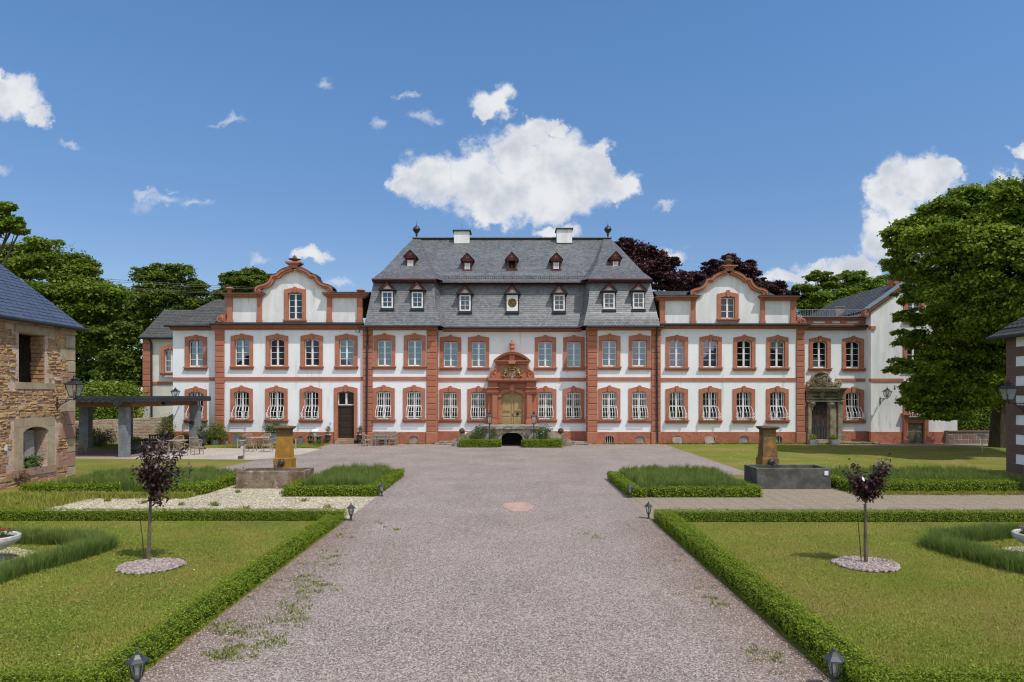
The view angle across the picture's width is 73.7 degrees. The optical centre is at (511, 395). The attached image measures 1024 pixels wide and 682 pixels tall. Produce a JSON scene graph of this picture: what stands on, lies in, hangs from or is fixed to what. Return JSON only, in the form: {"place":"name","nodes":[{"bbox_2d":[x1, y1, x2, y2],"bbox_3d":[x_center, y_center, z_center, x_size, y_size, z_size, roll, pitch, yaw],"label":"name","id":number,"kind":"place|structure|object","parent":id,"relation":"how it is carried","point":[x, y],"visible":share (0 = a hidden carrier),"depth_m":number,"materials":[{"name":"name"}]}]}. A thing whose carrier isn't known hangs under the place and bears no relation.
{"place":"outdoors","nodes":[
{"label":"outdoors","id":0,"kind":"place"},
{"bbox_2d":[75,449,170,456],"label":"canopy floor","id":1,"kind":"structure","parent":0,"point":[101,452],"depth_m":40.80,"materials":[{"name":"stone"}]},
{"bbox_2d":[75,448,318,459],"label":"sand terrace","id":2,"kind":"structure","parent":0,"point":[223,453],"depth_m":40.21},
{"bbox_2d":[42,485,380,518],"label":"white gravel path","id":3,"kind":"structure","parent":0,"point":[228,497],"depth_m":22.23,"materials":[{"name":"gravel"}]},
{"bbox_2d":[67,490,196,499],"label":"tall grass","id":4,"kind":"structure","parent":3,"relation":"on","point":[134,495],"depth_m":23.17,"materials":[{"name":"plant"}]},
{"bbox_2d":[103,489,330,508],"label":"weeds","id":5,"kind":"object","parent":3,"relation":"on","point":[216,503],"visible":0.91,"depth_m":21.71,"materials":[{"name":"green plant"}]},
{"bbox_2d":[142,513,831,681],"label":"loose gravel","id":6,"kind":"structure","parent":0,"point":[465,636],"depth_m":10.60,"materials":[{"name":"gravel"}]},
{"bbox_2d":[0,407,1023,681],"bbox_3d":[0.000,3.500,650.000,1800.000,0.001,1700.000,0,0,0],"label":"ground","id":7,"kind":"structure","parent":0,"point":[836,455],"depth_m":13.86,"materials":[{"name":"plant"}]},
{"bbox_2d":[0,201,31,265],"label":"maple tree","id":8,"kind":"object","parent":7,"relation":"on","point":[12,224],"visible":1,"depth_m":44.89,"materials":[{"name":"green plant"}]},
{"bbox_2d":[0,547,32,559],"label":"gravel bed","id":9,"kind":"object","parent":7,"relation":"on","point":[14,552],"visible":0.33,"depth_m":15.16,"materials":[{"name":"gravel"}]},
{"bbox_2d":[0,531,20,560],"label":"stone bowl","id":10,"kind":"object","parent":9,"relation":"on","point":[10,540],"visible":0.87,"depth_m":14.32,"materials":[{"name":"stone"}]},
{"bbox_2d":[0,264,89,489],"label":"stone barn","id":11,"kind":"structure","parent":7,"relation":"on","point":[37,350],"depth_m":27.74,"materials":[{"name":"beige stone"}]},
{"bbox_2d":[23,453,46,467],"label":"fern","id":12,"kind":"object","parent":11,"relation":"on","point":[30,462],"visible":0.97,"depth_m":27.07,"materials":[{"name":"green plant"}]},
{"bbox_2d":[56,375,84,409],"bbox_3d":[-18.428,-0.115,28.401,1.035,1.470,0.576,0,0,0],"label":"wall lantern","id":13,"kind":"object","parent":11,"relation":"attached to","point":[74,381],"depth_m":28.37,"materials":[{"name":"black metal"}]},
{"bbox_2d":[0,489,100,510],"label":"tall grass","id":14,"kind":"structure","parent":7,"relation":"on","point":[29,499],"depth_m":22.10,"materials":[{"name":"plant"}]},
{"bbox_2d":[0,524,127,584],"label":"lavender","id":15,"kind":"object","parent":7,"relation":"on","point":[78,543],"visible":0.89,"depth_m":14.84,"materials":[{"name":"plant"}]},
{"bbox_2d":[0,235,139,394],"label":"chestnut tree","id":16,"kind":"object","parent":7,"relation":"on","point":[77,290],"visible":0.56,"depth_m":59.78,"materials":[{"name":"green plant"}]},
{"bbox_2d":[75,424,107,444],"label":"yew bush","id":17,"kind":"object","parent":7,"relation":"on","point":[96,434],"visible":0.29,"depth_m":46.87,"materials":[{"name":"green plant"}]},
{"bbox_2d":[93,429,117,446],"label":"azalea","id":18,"kind":"object","parent":7,"relation":"on","point":[101,440],"visible":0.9,"depth_m":47.56,"materials":[{"name":"green plant"}]},
{"bbox_2d":[88,320,143,407],"bbox_3d":[-33.066,-1.343,58.004,5.272,9.935,4.434,0,0,0],"label":"understorey tree","id":19,"kind":"object","parent":7,"relation":"on","point":[122,362],"visible":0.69,"depth_m":57.08,"materials":[{"name":"green plant"}]},
{"bbox_2d":[75,376,159,420],"bbox_3d":[-32.199,0.982,54.048,7.346,5.065,6.064,0,0,0],"label":"elder bush","id":20,"kind":"object","parent":7,"relation":"on","point":[108,388],"visible":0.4,"depth_m":53.28,"materials":[{"name":"green plant"}]},
{"bbox_2d":[74,417,167,441],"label":"garden wall","id":21,"kind":"structure","parent":7,"relation":"on","point":[143,428],"depth_m":51.16,"materials":[{"name":"stone"}]},
{"bbox_2d":[18,468,235,495],"bbox_3d":[-14.172,3.282,26.658,7.030,0.561,6.140,0,0,0],"label":"box hedge","id":22,"kind":"object","parent":7,"relation":"on","point":[209,486],"visible":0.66,"depth_m":24.00,"materials":[{"name":"plant"}]},
{"bbox_2d":[75,396,210,456],"bbox_3d":[-25.160,1.780,42.735,8.880,3.440,9.730,0,0,0],"label":"canopy","id":23,"kind":"object","parent":7,"relation":"on","point":[125,405],"visible":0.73,"depth_m":40.30,"materials":[{"name":"concrete"}]},
{"bbox_2d":[44,463,245,491],"bbox_3d":[-14.090,3.187,26.918,6.649,0.626,5.754,0,0,0],"label":"lavender","id":24,"kind":"object","parent":7,"relation":"on","point":[124,476],"visible":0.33,"depth_m":26.00,"materials":[{"name":"plant"}]},
{"bbox_2d":[115,557,186,574],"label":"stone chippings","id":25,"kind":"object","parent":7,"relation":"on","point":[155,565],"visible":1,"depth_m":13.79,"materials":[{"name":"gravel"}]},
{"bbox_2d":[0,520,317,674],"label":"grass","id":26,"kind":"structure","parent":7,"relation":"on","point":[123,615],"depth_m":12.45,"materials":[{"name":"plant"}]},
{"bbox_2d":[130,424,192,559],"bbox_3d":[-7.322,2.066,14.317,1.305,2.911,0.773,0,0,-12],"label":"plum tree","id":27,"kind":"object","parent":7,"relation":"on","point":[154,478],"visible":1,"depth_m":14.26,"materials":[{"name":"purple plant"}]},
{"bbox_2d":[153,413,178,441],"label":"shrub","id":28,"kind":"object","parent":7,"relation":"on","point":[162,430],"visible":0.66,"depth_m":48.91,"materials":[{"name":"green plant"}]},
{"bbox_2d":[117,262,215,333],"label":"oak tree","id":29,"kind":"object","parent":7,"relation":"on","point":[144,314],"visible":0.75,"depth_m":83.82,"materials":[{"name":"green plant"}]},
{"bbox_2d":[0,506,346,681],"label":"box hedge","id":30,"kind":"object","parent":7,"relation":"on","point":[154,644],"visible":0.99,"depth_m":12.69,"materials":[{"name":"plant"}]},
{"bbox_2d":[211,439,219,444],"bbox_3d":[-21.018,3.320,48.365,0.657,0.340,0.657,0,0,0],"label":"zinc tub","id":31,"kind":"object","parent":7,"relation":"on","point":[215,442],"visible":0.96,"depth_m":48.12,"materials":[{"name":"metal"}]},
{"bbox_2d":[201,422,227,441],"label":"shrub","id":32,"kind":"object","parent":31,"relation":"in","point":[216,433],"visible":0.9,"depth_m":48.17,"materials":[{"name":"green plant"}]},
{"bbox_2d":[209,266,270,299],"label":"blossom chestnut","id":33,"kind":"object","parent":7,"relation":"on","point":[247,279],"visible":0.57,"depth_m":78.95,"materials":[{"name":"green plant"}]},
{"bbox_2d":[216,443,328,447],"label":"tall grass","id":34,"kind":"structure","parent":7,"relation":"on","point":[303,445],"depth_m":45.88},
{"bbox_2d":[236,425,313,488],"bbox_3d":[-9.050,2.400,26.510,2.600,2.400,1.920,0,0,0],"label":"fountain","id":35,"kind":"object","parent":7,"relation":"on","point":[284,470],"visible":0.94,"depth_m":25.56,"materials":[{"name":"stone"}]},
{"bbox_2d":[459,438,501,447],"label":"box hedge","id":36,"kind":"object","parent":7,"relation":"on","point":[479,443],"visible":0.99,"depth_m":45.55,"materials":[{"name":"plant"}]},
{"bbox_2d":[133,442,831,681],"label":"gravel drive","id":37,"kind":"structure","parent":7,"relation":"on","point":[444,480],"depth_m":12.46,"materials":[{"name":"gravel"}]},
{"bbox_2d":[125,649,149,681],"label":"path light","id":38,"kind":"object","parent":37,"relation":"on","point":[138,658],"visible":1,"depth_m":8.01,"materials":[{"name":"grey metal"}]},
{"bbox_2d":[372,431,395,444],"bbox_3d":[-9.036,3.020,48.155,1.570,0.940,0.610,0,0,0],"label":"garden bench","id":39,"kind":"object","parent":37,"relation":"on","point":[384,432],"visible":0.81,"depth_m":48.40,"materials":[{"name":"grey wood"}]},
{"bbox_2d":[468,425,497,438],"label":"climbing rose","id":40,"kind":"object","parent":37,"relation":"on","point":[476,433],"visible":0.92,"depth_m":46.14,"materials":[{"name":"green plant"}]},
{"bbox_2d":[197,520,787,674],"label":"weeds","id":41,"kind":"object","parent":37,"relation":"on","point":[234,652],"visible":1,"depth_m":10.24,"materials":[{"name":"green plant"}]},
{"bbox_2d":[503,502,532,511],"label":"stone slab","id":42,"kind":"structure","parent":37,"relation":"in","point":[518,506],"depth_m":21.32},
{"bbox_2d":[822,647,845,681],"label":"path light","id":43,"kind":"object","parent":37,"relation":"on","point":[833,656],"visible":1,"depth_m":8.09,"materials":[{"name":"grey metal"}]},
{"bbox_2d":[521,438,562,447],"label":"box hedge","id":44,"kind":"object","parent":7,"relation":"on","point":[542,443],"visible":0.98,"depth_m":45.40,"materials":[{"name":"plant"}]},
{"bbox_2d":[138,221,956,445],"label":"palace","id":45,"kind":"structure","parent":7,"relation":"on","point":[577,340],"depth_m":49.29,"materials":[{"name":"paint"}]},
{"bbox_2d":[159,344,172,374],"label":"window","id":46,"kind":"structure","parent":45,"relation":"in","point":[167,350],"depth_m":56.87,"materials":[{"name":"red stone"}]},
{"bbox_2d":[183,335,207,369],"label":"window","id":47,"kind":"structure","parent":45,"relation":"in","point":[195,346],"depth_m":49.80,"materials":[{"name":"red stone"}]},
{"bbox_2d":[183,386,207,422],"bbox_3d":[-23.065,0.694,49.746,1.740,2.700,0.688,0,0,0],"label":"window","id":48,"kind":"structure","parent":45,"relation":"in","point":[195,391],"depth_m":49.78,"materials":[{"name":"red stone"}]},
{"bbox_2d":[229,333,253,369],"bbox_3d":[-19.431,-3.137,49.175,1.740,2.590,0.430,0,0,0],"label":"window","id":49,"kind":"structure","parent":45,"relation":"in","point":[241,344],"depth_m":49.11,"materials":[{"name":"red stone"}]},
{"bbox_2d":[229,385,253,422],"bbox_3d":[-19.452,0.646,49.046,1.740,2.700,0.688,0,0,0],"label":"window","id":50,"kind":"structure","parent":45,"relation":"in","point":[241,397],"depth_m":49.08,"materials":[{"name":"red stone"}]},
{"bbox_2d":[264,333,288,369],"bbox_3d":[-16.907,-3.137,49.175,1.740,2.590,0.430,0,0,0],"label":"window","id":51,"kind":"structure","parent":45,"relation":"in","point":[276,348],"depth_m":49.08,"materials":[{"name":"red stone"}]},
{"bbox_2d":[264,385,288,422],"bbox_3d":[-16.945,0.646,49.046,1.740,2.700,0.688,0,0,0],"label":"window","id":52,"kind":"structure","parent":45,"relation":"in","point":[276,398],"depth_m":49.09,"materials":[{"name":"red stone"}]},
{"bbox_2d":[283,287,306,321],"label":"window","id":53,"kind":"structure","parent":45,"relation":"in","point":[294,298],"depth_m":49.18,"materials":[{"name":"red stone"}]},
{"bbox_2d":[298,385,322,422],"bbox_3d":[-14.458,0.646,49.046,1.740,2.700,0.688,0,0,0],"label":"window","id":54,"kind":"structure","parent":45,"relation":"in","point":[310,397],"depth_m":49.08,"materials":[{"name":"red stone"}]},
{"bbox_2d":[299,333,323,369],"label":"window","id":55,"kind":"structure","parent":45,"relation":"in","point":[311,345],"depth_m":49.08,"materials":[{"name":"red stone"}]},
{"bbox_2d":[334,385,357,443],"bbox_3d":[-11.960,1.372,49.080,1.680,4.220,0.620,0,0,0],"label":"doorway","id":56,"kind":"structure","parent":45,"relation":"in","point":[345,404],"depth_m":49.29,"materials":[{"name":"red stone"}]},
{"bbox_2d":[334,333,358,369],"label":"window","id":57,"kind":"structure","parent":45,"relation":"in","point":[346,345],"depth_m":49.12,"materials":[{"name":"red stone"}]},
{"bbox_2d":[371,385,395,422],"bbox_3d":[-9.197,0.617,48.911,1.705,2.700,0.658,0,0,0],"label":"window","id":58,"kind":"structure","parent":45,"relation":"in","point":[383,396],"depth_m":48.93,"materials":[{"name":"red stone"}]},
{"bbox_2d":[372,333,395,368],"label":"window","id":59,"kind":"structure","parent":45,"relation":"in","point":[383,344],"depth_m":48.93,"materials":[{"name":"red stone"}]},
{"bbox_2d":[402,385,425,422],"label":"window","id":60,"kind":"structure","parent":45,"relation":"in","point":[413,396],"depth_m":48.93,"materials":[{"name":"red stone"}]},
{"bbox_2d":[402,333,426,368],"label":"window","id":61,"kind":"structure","parent":45,"relation":"in","point":[414,344],"depth_m":48.98,"materials":[{"name":"red stone"}]},
{"bbox_2d":[438,386,461,422],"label":"window","id":62,"kind":"structure","parent":45,"relation":"in","point":[450,397],"depth_m":50.03,"materials":[{"name":"red stone"}]},
{"bbox_2d":[439,335,461,370],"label":"window","id":63,"kind":"structure","parent":45,"relation":"in","point":[450,346],"depth_m":50.03,"materials":[{"name":"red stone"}]},
{"bbox_2d":[466,386,487,422],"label":"window","id":64,"kind":"structure","parent":45,"relation":"in","point":[477,396],"depth_m":50.03,"materials":[{"name":"red stone"}]},
{"bbox_2d":[467,335,489,370],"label":"window","id":65,"kind":"structure","parent":45,"relation":"in","point":[478,346],"depth_m":50.04,"materials":[{"name":"red stone"}]},
{"bbox_2d":[501,392,522,423],"bbox_3d":[0.000,0.936,49.991,1.653,2.448,0.177,0,0,0],"label":"front door","id":66,"kind":"structure","parent":45,"relation":"in","point":[511,403],"depth_m":49.99,"materials":[{"name":"yellow wood"}]},
{"bbox_2d":[534,335,556,370],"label":"window","id":67,"kind":"structure","parent":45,"relation":"in","point":[545,346],"depth_m":50.03,"materials":[{"name":"red stone"}]},
{"bbox_2d":[536,386,556,422],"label":"window","id":68,"kind":"structure","parent":45,"relation":"in","point":[545,396],"depth_m":50.03,"materials":[{"name":"red stone"}]},
{"bbox_2d":[562,386,584,422],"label":"window","id":69,"kind":"structure","parent":45,"relation":"in","point":[573,397],"depth_m":50.03,"materials":[{"name":"red stone"}]},
{"bbox_2d":[562,335,585,370],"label":"window","id":70,"kind":"structure","parent":45,"relation":"in","point":[573,346],"depth_m":50.03,"materials":[{"name":"red stone"}]},
{"bbox_2d":[597,385,621,422],"bbox_3d":[6.985,0.645,48.911,1.705,2.700,0.658,0,0,0],"label":"window","id":71,"kind":"structure","parent":45,"relation":"in","point":[608,400],"depth_m":48.95,"materials":[{"name":"red stone"}]},
{"bbox_2d":[598,333,621,369],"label":"window","id":72,"kind":"structure","parent":45,"relation":"in","point":[609,345],"depth_m":49.06,"materials":[{"name":"red stone"}]},
{"bbox_2d":[628,333,651,369],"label":"window","id":73,"kind":"structure","parent":45,"relation":"in","point":[639,345],"depth_m":48.93,"materials":[{"name":"red stone"}]},
{"bbox_2d":[628,385,651,422],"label":"window","id":74,"kind":"structure","parent":45,"relation":"in","point":[639,397],"depth_m":48.93,"materials":[{"name":"red stone"}]},
{"bbox_2d":[665,386,688,422],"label":"window","id":75,"kind":"structure","parent":45,"relation":"in","point":[676,401],"depth_m":49.08,"materials":[{"name":"red stone"}]},
{"bbox_2d":[665,335,689,370],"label":"window","id":76,"kind":"structure","parent":45,"relation":"in","point":[676,350],"depth_m":49.08,"materials":[{"name":"red stone"}]},
{"bbox_2d":[698,335,722,370],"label":"window","id":77,"kind":"structure","parent":45,"relation":"in","point":[710,347],"depth_m":49.11,"materials":[{"name":"red stone"}]},
{"bbox_2d":[698,386,722,422],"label":"window","id":78,"kind":"structure","parent":45,"relation":"in","point":[709,397],"depth_m":49.08,"materials":[{"name":"red stone"}]},
{"bbox_2d":[716,290,739,321],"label":"window","id":79,"kind":"structure","parent":45,"relation":"in","point":[727,302],"depth_m":49.18,"materials":[{"name":"red stone"}]},
{"bbox_2d":[732,335,756,370],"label":"window","id":80,"kind":"structure","parent":45,"relation":"in","point":[744,351],"depth_m":49.11,"materials":[{"name":"red stone"}]},
{"bbox_2d":[732,386,756,422],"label":"window","id":81,"kind":"structure","parent":45,"relation":"in","point":[743,397],"depth_m":49.08,"materials":[{"name":"red stone"}]},
{"bbox_2d":[765,335,789,370],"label":"window","id":82,"kind":"structure","parent":45,"relation":"in","point":[777,347],"depth_m":49.12,"materials":[{"name":"red stone"}]},
{"bbox_2d":[765,386,789,422],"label":"window","id":83,"kind":"structure","parent":45,"relation":"in","point":[777,398],"depth_m":49.08,"materials":[{"name":"red stone"}]},
{"bbox_2d":[808,336,832,370],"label":"window","id":84,"kind":"structure","parent":45,"relation":"in","point":[819,351],"depth_m":50.03,"materials":[{"name":"red stone"}]},
{"bbox_2d":[841,336,865,370],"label":"window","id":85,"kind":"structure","parent":45,"relation":"in","point":[853,346],"depth_m":50.05,"materials":[{"name":"red stone"}]},
{"bbox_2d":[843,387,865,422],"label":"window","id":86,"kind":"structure","parent":45,"relation":"in","point":[853,406],"depth_m":50.04,"materials":[{"name":"red stone"}]},
{"bbox_2d":[355,442,874,444],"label":"wall weeds","id":87,"kind":"object","parent":7,"relation":"on","point":[735,443],"depth_m":48.62,"materials":[{"name":"green plant"}]},
{"bbox_2d":[614,236,694,290],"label":"copper beech","id":88,"kind":"object","parent":7,"relation":"on","point":[658,267],"visible":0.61,"depth_m":71.12,"materials":[{"name":"purple plant"}]},
{"bbox_2d":[680,253,806,300],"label":"copper beech","id":89,"kind":"object","parent":7,"relation":"on","point":[748,268],"visible":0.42,"depth_m":75.10,"materials":[{"name":"purple plant"}]},
{"bbox_2d":[744,425,830,488],"bbox_3d":[10.490,2.400,26.435,2.780,2.400,2.070,0,0,0],"label":"fountain","id":90,"kind":"object","parent":7,"relation":"on","point":[767,471],"visible":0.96,"depth_m":25.40,"materials":[{"name":"stone"}]},
{"bbox_2d":[653,507,1023,681],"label":"box hedge","id":91,"kind":"object","parent":7,"relation":"on","point":[815,639],"visible":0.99,"depth_m":11.86,"materials":[{"name":"plant"}]},
{"bbox_2d":[791,269,888,315],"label":"acacia tree","id":92,"kind":"object","parent":7,"relation":"on","point":[853,282],"visible":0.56,"depth_m":74.13,"materials":[{"name":"green plant"}]},
{"bbox_2d":[690,522,1023,673],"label":"grass","id":93,"kind":"structure","parent":7,"relation":"on","point":[883,591],"depth_m":12.22,"materials":[{"name":"plant"}]},
{"bbox_2d":[831,555,900,572],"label":"stone chippings","id":94,"kind":"object","parent":7,"relation":"on","point":[876,564],"visible":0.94,"depth_m":13.94,"materials":[{"name":"gravel"}]},
{"bbox_2d":[841,453,898,561],"bbox_3d":[7.363,2.353,14.079,1.103,2.336,0.826,0,0,0],"label":"plum tree","id":95,"kind":"object","parent":7,"relation":"on","point":[873,486],"visible":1,"depth_m":14.07,"materials":[{"name":"purple plant"}]},
{"bbox_2d":[820,462,1023,490],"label":"lavender","id":96,"kind":"object","parent":7,"relation":"on","point":[932,472],"visible":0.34,"depth_m":25.92,"materials":[{"name":"plant"}]},
{"bbox_2d":[831,473,1019,492],"bbox_3d":[15.050,3.254,26.144,6.152,0.600,3.995,0,0,0],"label":"box hedge","id":97,"kind":"object","parent":7,"relation":"on","point":[925,486],"visible":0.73,"depth_m":24.38,"materials":[{"name":"plant"}]},
{"bbox_2d":[876,173,1023,447],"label":"lime tree","id":98,"kind":"object","parent":7,"relation":"on","point":[976,245],"visible":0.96,"depth_m":38.91,"materials":[{"name":"green plant"}]},
{"bbox_2d":[906,520,1023,573],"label":"lavender","id":99,"kind":"object","parent":7,"relation":"on","point":[951,541],"visible":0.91,"depth_m":15.19,"materials":[{"name":"plant"}]},
{"bbox_2d":[944,430,989,443],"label":"wall","id":100,"kind":"structure","parent":7,"relation":"on","point":[963,437],"depth_m":49.16,"materials":[{"name":"brown stone"}]},
{"bbox_2d":[957,406,990,429],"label":"laurel bush","id":101,"kind":"object","parent":7,"relation":"on","point":[982,421],"visible":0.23,"depth_m":55.05,"materials":[{"name":"green plant"}]},
{"bbox_2d":[985,317,1023,477],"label":"corner house","id":102,"kind":"structure","parent":7,"relation":"on","point":[1012,334],"depth_m":28.41,"materials":[{"name":"white paint"}]},
{"bbox_2d":[998,380,1023,411],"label":"wall lantern","id":103,"kind":"object","parent":102,"relation":"attached to","point":[1007,385],"depth_m":27.81,"materials":[{"name":"black metal"}]},
{"bbox_2d":[0,0,1023,395],"label":"sky","id":104,"kind":"structure","parent":0,"point":[215,137],"materials":[{"name":"blue"}]},
{"bbox_2d":[619,487,1023,518],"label":"paved path","id":105,"kind":"structure","parent":0,"point":[833,498],"depth_m":22.22,"materials":[{"name":"gravel"}]},
{"bbox_2d":[847,490,1023,496],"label":"tall grass","id":106,"kind":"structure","parent":105,"relation":"on","point":[971,492],"depth_m":23.99,"materials":[{"name":"plant"}]},
{"bbox_2d":[839,444,987,445],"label":"shaded gravel path","id":107,"kind":"structure","parent":0,"point":[915,444],"depth_m":48.33,"materials":[{"name":"gravel"}]},
{"label":"soil bed","id":108,"kind":"structure","parent":0,"visible":0},
{"bbox_2d":[282,468,404,496],"bbox_3d":[-6.321,3.307,26.436,3.531,0.455,6.077,0,0,0],"label":"box hedge","id":109,"kind":"object","parent":108,"relation":"on","point":[294,488],"visible":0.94,"depth_m":23.55,"materials":[{"name":"plant"}]},
{"bbox_2d":[294,461,398,486],"bbox_3d":[-6.287,3.138,26.967,3.784,0.724,6.384,0,0,0],"label":"lavender","id":110,"kind":"object","parent":108,"relation":"on","point":[352,474],"visible":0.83,"depth_m":25.62,"materials":[{"name":"plant"}]},
{"label":"soil bed","id":111,"kind":"structure","parent":0,"visible":0},
{"bbox_2d":[617,462,750,494],"bbox_3d":[6.522,3.151,26.558,5.091,0.698,6.658,0,0,0],"label":"lavender","id":112,"kind":"object","parent":111,"relation":"on","point":[645,476],"visible":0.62,"depth_m":25.62,"materials":[{"name":"plant"}]},
{"bbox_2d":[606,471,763,497],"bbox_3d":[6.287,3.304,25.837,4.797,0.466,5.280,0,0,0],"label":"box hedge","id":113,"kind":"object","parent":111,"relation":"on","point":[619,480],"visible":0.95,"depth_m":23.35,"materials":[{"name":"plant"}]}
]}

